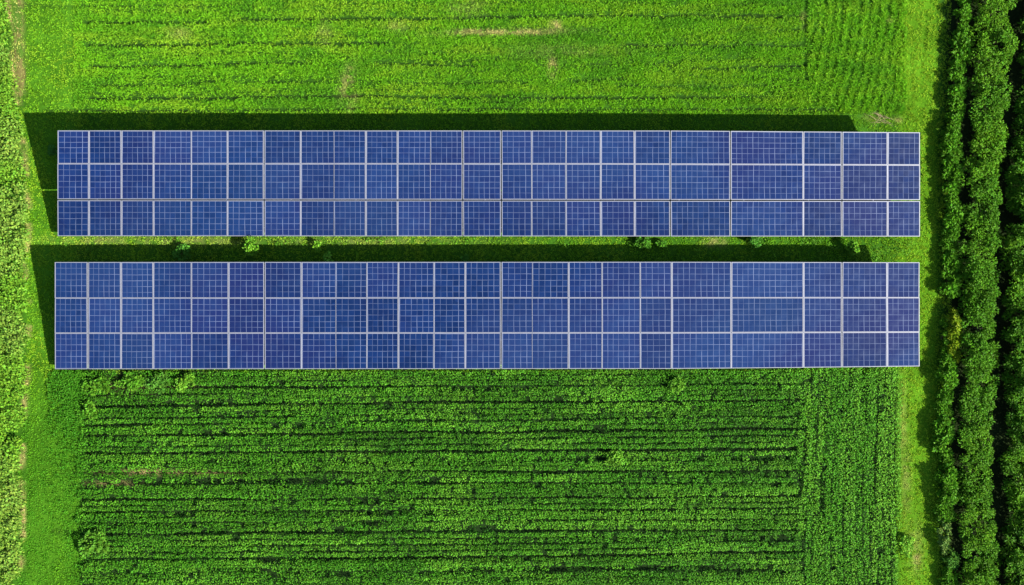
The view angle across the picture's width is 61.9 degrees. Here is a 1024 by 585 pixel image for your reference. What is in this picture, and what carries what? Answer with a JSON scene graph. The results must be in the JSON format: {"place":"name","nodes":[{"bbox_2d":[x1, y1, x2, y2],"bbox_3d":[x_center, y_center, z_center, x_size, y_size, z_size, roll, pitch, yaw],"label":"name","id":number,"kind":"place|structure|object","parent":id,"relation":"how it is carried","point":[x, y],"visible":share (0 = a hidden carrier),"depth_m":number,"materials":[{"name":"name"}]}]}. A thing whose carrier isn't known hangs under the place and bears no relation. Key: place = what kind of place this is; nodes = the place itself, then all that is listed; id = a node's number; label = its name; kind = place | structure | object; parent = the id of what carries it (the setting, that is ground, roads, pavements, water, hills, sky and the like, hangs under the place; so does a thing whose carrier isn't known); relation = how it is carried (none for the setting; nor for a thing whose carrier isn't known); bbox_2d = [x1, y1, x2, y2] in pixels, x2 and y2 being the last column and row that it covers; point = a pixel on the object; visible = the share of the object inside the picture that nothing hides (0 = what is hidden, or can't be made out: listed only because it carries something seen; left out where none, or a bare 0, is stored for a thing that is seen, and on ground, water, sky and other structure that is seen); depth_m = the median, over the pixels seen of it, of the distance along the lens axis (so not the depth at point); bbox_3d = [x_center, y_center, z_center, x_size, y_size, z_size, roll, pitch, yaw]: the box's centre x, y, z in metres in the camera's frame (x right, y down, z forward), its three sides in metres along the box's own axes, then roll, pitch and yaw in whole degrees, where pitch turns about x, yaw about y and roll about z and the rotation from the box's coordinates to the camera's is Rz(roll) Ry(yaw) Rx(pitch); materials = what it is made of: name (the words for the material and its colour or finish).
{"place":"outdoors","nodes":[
{"label":"outdoors","id":0,"kind":"place"},
{"bbox_2d":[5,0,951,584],"bbox_3d":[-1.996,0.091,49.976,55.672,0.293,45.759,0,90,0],"label":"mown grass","id":1,"kind":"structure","parent":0,"point":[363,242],"depth_m":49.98,"materials":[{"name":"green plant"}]},
{"bbox_2d":[866,111,892,125],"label":"dead branch","id":2,"kind":"object","parent":1,"relation":"on","point":[879,118],"visible":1,"depth_m":49.88,"materials":[{"name":"brown wood"}]},
{"bbox_2d":[0,0,1023,584],"bbox_3d":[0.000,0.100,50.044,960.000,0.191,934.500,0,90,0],"label":"ground","id":3,"kind":"structure","parent":0,"point":[1000,426],"depth_m":50.01,"materials":[{"name":"green plant"}]},
{"bbox_2d":[0,0,32,584],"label":"border crop","id":4,"kind":"object","parent":3,"relation":"on","point":[12,368],"visible":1,"depth_m":49.58,"materials":[{"name":"green plant"}]},
{"bbox_2d":[11,0,25,101],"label":"path","id":5,"kind":"structure","parent":3,"relation":"on","point":[19,51],"depth_m":49.97,"materials":[{"name":"green plant"}]},
{"bbox_2d":[47,144,57,155],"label":"shrub","id":6,"kind":"object","parent":3,"relation":"on","point":[52,151],"visible":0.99,"depth_m":49.70,"materials":[{"name":"green plant"}]},
{"bbox_2d":[81,400,97,419],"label":"leafy bush","id":7,"kind":"object","parent":3,"relation":"on","point":[90,412],"visible":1,"depth_m":49.66,"materials":[{"name":"green plant"}]},
{"bbox_2d":[78,529,109,558],"bbox_3d":[-24.335,14.652,49.672,1.952,0.780,1.755,0,90,0],"label":"leafy bush","id":8,"kind":"object","parent":3,"relation":"on","point":[97,541],"visible":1,"depth_m":49.56,"materials":[{"name":"green plant"}]},
{"bbox_2d":[81,375,111,395],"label":"leafy bush","id":9,"kind":"object","parent":3,"relation":"on","point":[95,385],"visible":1,"depth_m":49.66,"materials":[{"name":"green plant"}]},
{"bbox_2d":[113,371,144,391],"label":"leafy bush","id":10,"kind":"object","parent":3,"relation":"on","point":[132,379],"visible":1,"depth_m":49.65,"materials":[{"name":"green plant"}]},
{"bbox_2d":[142,372,171,394],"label":"leafy bush","id":11,"kind":"object","parent":3,"relation":"on","point":[154,382],"visible":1,"depth_m":49.64,"materials":[{"name":"green plant"}]},
{"bbox_2d":[172,243,191,261],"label":"shrub","id":12,"kind":"object","parent":3,"relation":"on","point":[185,249],"visible":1,"depth_m":49.57,"materials":[{"name":"green plant"}]},
{"bbox_2d":[174,373,194,392],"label":"leafy bush","id":13,"kind":"object","parent":3,"relation":"on","point":[181,383],"visible":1,"depth_m":49.61,"materials":[{"name":"green plant"}]},
{"bbox_2d":[242,236,259,257],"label":"shrub","id":14,"kind":"object","parent":3,"relation":"on","point":[250,250],"visible":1,"depth_m":49.34,"materials":[{"name":"green plant"}]},
{"bbox_2d":[312,241,321,252],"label":"shrub","id":15,"kind":"object","parent":3,"relation":"on","point":[317,248],"visible":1,"depth_m":49.64,"materials":[{"name":"green plant"}]},
{"bbox_2d":[323,250,333,261],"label":"shrub","id":16,"kind":"object","parent":3,"relation":"on","point":[327,256],"visible":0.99,"depth_m":49.53,"materials":[{"name":"green plant"}]},
{"bbox_2d":[75,368,804,584],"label":"field crop","id":17,"kind":"object","parent":3,"relation":"on","point":[405,518],"visible":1,"depth_m":49.82,"materials":[{"name":"green plant"}]},
{"bbox_2d":[460,253,468,261],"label":"shrub","id":18,"kind":"object","parent":3,"relation":"on","point":[466,257],"visible":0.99,"depth_m":49.51,"materials":[{"name":"green plant"}]},
{"bbox_2d":[46,236,915,584],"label":"creeping weeds","id":19,"kind":"object","parent":3,"relation":"on","point":[72,394],"visible":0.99,"depth_m":49.96,"materials":[{"name":"green plant"}]},
{"bbox_2d":[55,262,919,368],"bbox_3d":[-1.446,1.354,49.267,50.232,1.966,6.194,0,90,0],"label":"solar array","id":20,"kind":"object","parent":3,"relation":"on","point":[344,315],"visible":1,"depth_m":48.95,"materials":[{"name":"glass"}]},
{"bbox_2d":[57,130,919,235],"bbox_3d":[-1.347,-6.167,48.991,50.052,2.517,5.828,0,90,0],"label":"solar array","id":21,"kind":"object","parent":3,"relation":"on","point":[549,165],"visible":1,"depth_m":48.63,"materials":[{"name":"glass"}]},
{"bbox_2d":[72,0,909,116],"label":"meadow grass","id":22,"kind":"structure","parent":3,"relation":"on","point":[632,21],"depth_m":49.95,"materials":[{"name":"green plant"}]},
{"bbox_2d":[603,448,623,466],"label":"leafy bush","id":23,"kind":"object","parent":3,"relation":"on","point":[614,459],"visible":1,"depth_m":49.68,"materials":[{"name":"green plant"}]},
{"bbox_2d":[633,236,651,248],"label":"shrub","id":24,"kind":"object","parent":3,"relation":"on","point":[646,242],"visible":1,"depth_m":49.61,"materials":[{"name":"green plant"}]},
{"bbox_2d":[655,240,667,247],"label":"shrub","id":25,"kind":"object","parent":3,"relation":"on","point":[661,243],"visible":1,"depth_m":49.66,"materials":[{"name":"green plant"}]},
{"bbox_2d":[668,376,686,392],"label":"leafy bush","id":26,"kind":"object","parent":3,"relation":"on","point":[676,385],"visible":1,"depth_m":49.56,"materials":[{"name":"green plant"}]},
{"bbox_2d":[747,236,762,248],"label":"shrub","id":27,"kind":"object","parent":3,"relation":"on","point":[753,240],"visible":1,"depth_m":49.63,"materials":[{"name":"green plant"}]},
{"bbox_2d":[796,367,903,584],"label":"strip crop","id":28,"kind":"object","parent":3,"relation":"on","point":[851,467],"visible":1,"depth_m":49.84,"materials":[{"name":"green plant"}]},
{"bbox_2d":[845,240,859,255],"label":"shrub","id":29,"kind":"object","parent":3,"relation":"on","point":[853,246],"visible":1,"depth_m":49.35,"materials":[{"name":"green plant"}]},
{"bbox_2d":[899,535,914,557],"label":"leafy bush","id":30,"kind":"object","parent":3,"relation":"on","point":[910,540],"visible":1,"depth_m":49.72,"materials":[{"name":"green plant"}]},
{"bbox_2d":[929,430,955,458],"bbox_3d":[25.009,8.820,49.630,1.427,0.871,1.983,13,90,0],"label":"row shrub","id":31,"kind":"object","parent":3,"relation":"on","point":[941,441],"visible":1,"depth_m":49.48,"materials":[{"name":"green plant"}]},
{"bbox_2d":[933,399,953,417],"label":"row shrub","id":32,"kind":"object","parent":3,"relation":"on","point":[945,409],"visible":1,"depth_m":49.61,"materials":[{"name":"green plant"}]},
{"bbox_2d":[931,412,956,438],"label":"row shrub","id":33,"kind":"object","parent":3,"relation":"on","point":[942,421],"visible":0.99,"depth_m":49.42,"materials":[{"name":"green plant"}]},
{"bbox_2d":[936,518,952,555],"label":"row shrub","id":34,"kind":"object","parent":3,"relation":"on","point":[944,543],"visible":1,"depth_m":49.52,"materials":[{"name":"green plant"}]},
{"bbox_2d":[939,317,949,358],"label":"row shrub","id":35,"kind":"object","parent":3,"relation":"on","point":[945,334],"visible":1,"depth_m":49.60,"materials":[{"name":"green plant"}]},
{"bbox_2d":[933,503,956,523],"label":"row shrub","id":36,"kind":"object","parent":3,"relation":"on","point":[947,514],"visible":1,"depth_m":49.57,"materials":[{"name":"green plant"}]},
{"bbox_2d":[935,387,954,405],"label":"row shrub","id":37,"kind":"object","parent":3,"relation":"on","point":[942,394],"visible":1,"depth_m":49.50,"materials":[{"name":"green plant"}]},
{"bbox_2d":[933,462,958,489],"bbox_3d":[25.327,10.750,49.510,1.431,1.110,1.677,-34,90,0],"label":"row shrub","id":38,"kind":"object","parent":3,"relation":"on","point":[948,478],"visible":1,"depth_m":49.34,"materials":[{"name":"green plant"}]},
{"bbox_2d":[934,363,958,388],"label":"row shrub","id":39,"kind":"object","parent":3,"relation":"on","point":[949,375],"visible":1,"depth_m":49.34,"materials":[{"name":"green plant"}]},
{"bbox_2d":[938,451,955,470],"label":"row shrub","id":40,"kind":"object","parent":3,"relation":"on","point":[948,460],"visible":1,"depth_m":49.59,"materials":[{"name":"green plant"}]},
{"bbox_2d":[937,346,957,370],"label":"row shrub","id":41,"kind":"object","parent":3,"relation":"on","point":[949,360],"visible":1,"depth_m":49.47,"materials":[{"name":"green plant"}]},
{"bbox_2d":[935,481,960,506],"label":"row shrub","id":42,"kind":"object","parent":3,"relation":"on","point":[948,496],"visible":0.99,"depth_m":49.35,"materials":[{"name":"green plant"}]},
{"bbox_2d":[938,563,957,584],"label":"row shrub","id":43,"kind":"object","parent":3,"relation":"on","point":[949,577],"visible":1,"depth_m":49.55,"materials":[{"name":"green plant"}]},
{"bbox_2d":[939,237,958,253],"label":"row shrub","id":44,"kind":"object","parent":3,"relation":"on","point":[945,247],"visible":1,"depth_m":49.61,"materials":[{"name":"green plant"}]},
{"bbox_2d":[937,266,962,299],"bbox_3d":[25.532,-0.603,49.617,1.475,0.901,2.012,13,90,0],"label":"row shrub","id":45,"kind":"object","parent":3,"relation":"on","point":[952,287],"visible":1,"depth_m":49.47,"materials":[{"name":"green plant"}]},
{"bbox_2d":[939,123,961,142],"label":"row shrub","id":46,"kind":"object","parent":3,"relation":"on","point":[953,132],"visible":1,"depth_m":49.41,"materials":[{"name":"green plant"}]},
{"bbox_2d":[940,170,960,193],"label":"row shrub","id":47,"kind":"object","parent":3,"relation":"on","point":[952,185],"visible":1,"depth_m":49.52,"materials":[{"name":"green plant"}]},
{"bbox_2d":[938,138,963,163],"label":"row shrub","id":48,"kind":"object","parent":3,"relation":"on","point":[952,148],"visible":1,"depth_m":49.50,"materials":[{"name":"green plant"}]},
{"bbox_2d":[941,222,960,245],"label":"row shrub","id":49,"kind":"object","parent":3,"relation":"on","point":[954,236],"visible":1,"depth_m":49.49,"materials":[{"name":"green plant"}]},
{"bbox_2d":[940,248,963,275],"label":"row shrub","id":50,"kind":"object","parent":3,"relation":"on","point":[952,260],"visible":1,"depth_m":49.46,"materials":[{"name":"green plant"}]},
{"bbox_2d":[942,548,961,569],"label":"row shrub","id":51,"kind":"object","parent":3,"relation":"on","point":[954,560],"visible":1,"depth_m":49.48,"materials":[{"name":"green plant"}]},
{"bbox_2d":[943,189,961,205],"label":"row shrub","id":52,"kind":"object","parent":3,"relation":"on","point":[951,195],"visible":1,"depth_m":49.54,"materials":[{"name":"green plant"}]},
{"bbox_2d":[943,307,962,363],"bbox_3d":[25.631,2.500,49.588,1.167,1.006,3.338,0,90,0],"label":"yellowing shrub","id":53,"kind":"object","parent":3,"relation":"on","point":[954,336],"visible":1,"depth_m":49.41,"materials":[{"name":"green plant"}]},
{"bbox_2d":[941,154,964,181],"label":"row shrub","id":54,"kind":"object","parent":3,"relation":"on","point":[953,166],"visible":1,"depth_m":49.41,"materials":[{"name":"green plant"}]},
{"bbox_2d":[942,200,965,231],"bbox_3d":[25.666,-4.443,49.542,1.365,1.038,1.967,1,90,0],"label":"row shrub","id":55,"kind":"object","parent":3,"relation":"on","point":[954,214],"visible":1,"depth_m":49.38,"materials":[{"name":"green plant"}]},
{"bbox_2d":[944,109,963,128],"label":"row shrub","id":56,"kind":"object","parent":3,"relation":"on","point":[958,115],"visible":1,"depth_m":49.47,"materials":[{"name":"green plant"}]},
{"bbox_2d":[946,87,966,113],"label":"row shrub","id":57,"kind":"object","parent":3,"relation":"on","point":[956,101],"visible":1,"depth_m":49.51,"materials":[{"name":"green plant"}]},
{"bbox_2d":[946,57,966,77],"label":"row shrub","id":58,"kind":"object","parent":3,"relation":"on","point":[956,64],"visible":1,"depth_m":49.54,"materials":[{"name":"green plant"}]},
{"bbox_2d":[945,68,968,98],"bbox_3d":[25.946,-12.112,49.657,1.320,0.806,2.059,9,90,0],"label":"row shrub","id":59,"kind":"object","parent":3,"relation":"on","point":[960,87],"visible":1,"depth_m":49.52,"materials":[{"name":"green plant"}]},
{"bbox_2d":[948,33,973,65],"bbox_3d":[26.191,-14.220,49.663,1.427,0.804,1.973,-8,90,0],"label":"row shrub","id":60,"kind":"object","parent":3,"relation":"on","point":[962,48],"visible":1,"depth_m":49.51,"materials":[{"name":"green plant"}]},
{"bbox_2d":[952,20,970,40],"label":"row shrub","id":61,"kind":"object","parent":3,"relation":"on","point":[961,29],"visible":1,"depth_m":49.48,"materials":[{"name":"green plant"}]},
{"bbox_2d":[952,0,972,22],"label":"row shrub","id":62,"kind":"object","parent":3,"relation":"on","point":[964,12],"visible":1,"depth_m":49.49,"materials":[{"name":"green plant"}]},
{"bbox_2d":[954,0,971,3],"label":"row shrub","id":63,"kind":"object","parent":3,"relation":"on","point":[968,1],"visible":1,"depth_m":49.67,"materials":[{"name":"green plant"}]},
{"bbox_2d":[955,0,1018,584],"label":"hedge","id":64,"kind":"object","parent":3,"relation":"on","point":[986,285],"visible":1,"depth_m":49.16,"materials":[{"name":"green plant"}]},
{"bbox_2d":[996,15,1023,584],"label":"hedge","id":65,"kind":"object","parent":3,"relation":"on","point":[1015,496],"visible":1,"depth_m":49.11,"materials":[{"name":"green plant"}]}
]}

